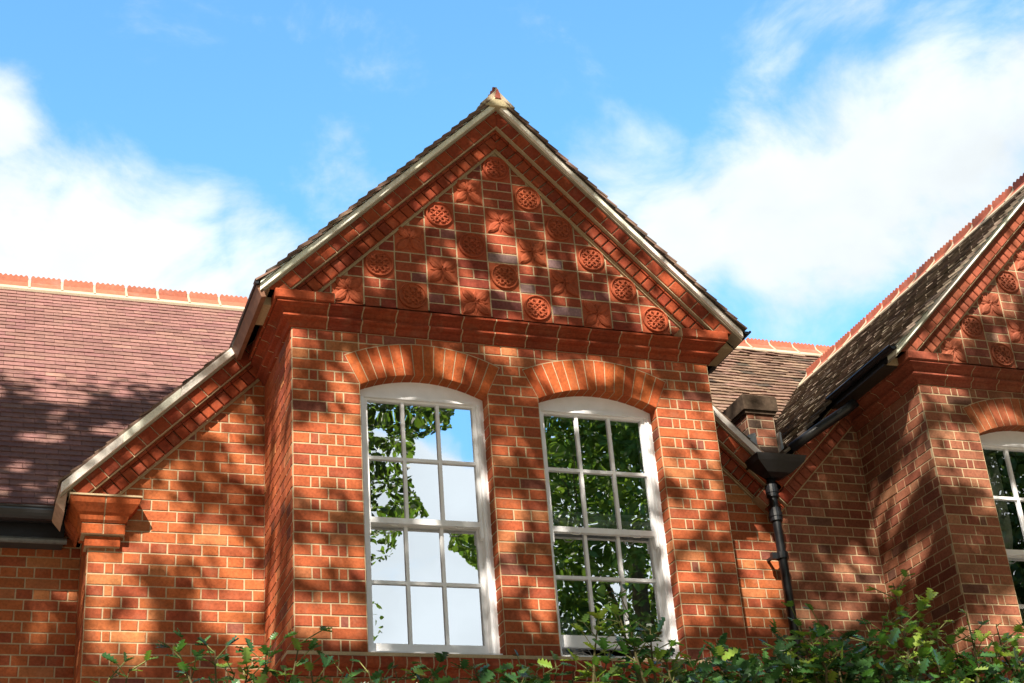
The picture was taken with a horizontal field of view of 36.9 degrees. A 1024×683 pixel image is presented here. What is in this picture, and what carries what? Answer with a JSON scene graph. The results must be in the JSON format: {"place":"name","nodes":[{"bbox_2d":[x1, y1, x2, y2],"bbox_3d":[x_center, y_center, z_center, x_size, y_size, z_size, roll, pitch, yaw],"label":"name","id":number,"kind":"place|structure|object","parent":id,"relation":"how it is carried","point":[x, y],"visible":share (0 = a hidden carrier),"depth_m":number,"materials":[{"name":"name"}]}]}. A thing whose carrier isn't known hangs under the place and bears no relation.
{"place":"outdoors","nodes":[
{"label":"outdoors","id":0,"kind":"place"},
{"bbox_2d":[0,0,1023,346],"label":"sky","id":1,"kind":"structure","parent":0,"point":[799,160],"materials":[{"name":"blue"}]},
{"label":"ground","id":2,"kind":"structure","parent":0,"visible":0},
{"bbox_2d":[0,87,1023,682],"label":"brick house","id":3,"kind":"structure","parent":2,"relation":"on","point":[494,379],"depth_m":10.61,"materials":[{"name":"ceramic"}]},
{"bbox_2d":[360,382,502,654],"bbox_3d":[-0.572,1.136,9.968,0.982,1.913,0.215,5,-29,-19],"label":"window","id":4,"kind":"structure","parent":3,"relation":"in","point":[430,574],"depth_m":9.95,"materials":[{"name":"glass"}]},
{"bbox_2d":[562,649,591,655],"bbox_3d":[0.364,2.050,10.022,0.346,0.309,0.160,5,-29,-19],"label":"window sill","id":5,"kind":"structure","parent":3,"relation":"on","point":[581,652],"depth_m":10.03,"materials":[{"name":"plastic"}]},
{"bbox_2d":[539,396,683,658],"bbox_3d":[0.603,1.244,10.370,0.981,1.913,0.215,5,-29,-19],"label":"window","id":6,"kind":"structure","parent":3,"relation":"in","point":[607,532],"depth_m":10.39,"materials":[{"name":"glass"}]},
{"bbox_2d":[980,431,1023,626],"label":"window","id":7,"kind":"structure","parent":3,"relation":"in","point":[1003,451],"depth_m":11.64,"materials":[{"name":"glass"}]},
{"label":"path","id":8,"kind":"structure","parent":0,"visible":0},
{"bbox_2d":[91,625,338,682],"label":"holly shrub","id":9,"kind":"object","parent":8,"relation":"on","point":[246,653],"visible":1,"depth_m":7.42,"materials":[{"name":"green plant"}]},
{"bbox_2d":[322,649,623,682],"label":"holly shrub","id":10,"kind":"object","parent":8,"relation":"on","point":[486,674],"visible":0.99,"depth_m":7.61,"materials":[{"name":"green plant"}]},
{"bbox_2d":[560,583,686,682],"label":"holly shrub","id":11,"kind":"object","parent":8,"relation":"on","point":[634,643],"visible":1,"depth_m":7.68,"materials":[{"name":"green plant"}]},
{"bbox_2d":[657,600,883,682],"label":"holly shrub","id":12,"kind":"object","parent":8,"relation":"on","point":[817,666],"visible":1,"depth_m":7.83,"materials":[{"name":"green plant"}]},
{"bbox_2d":[838,569,1015,682],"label":"holly shrub","id":13,"kind":"object","parent":8,"relation":"on","point":[948,665],"visible":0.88,"depth_m":8.24,"materials":[{"name":"green plant"}]},
{"bbox_2d":[956,609,1023,682],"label":"holly shrub","id":14,"kind":"object","parent":8,"relation":"on","point":[1000,651],"visible":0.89,"depth_m":8.38,"materials":[{"name":"green plant"}]}
]}

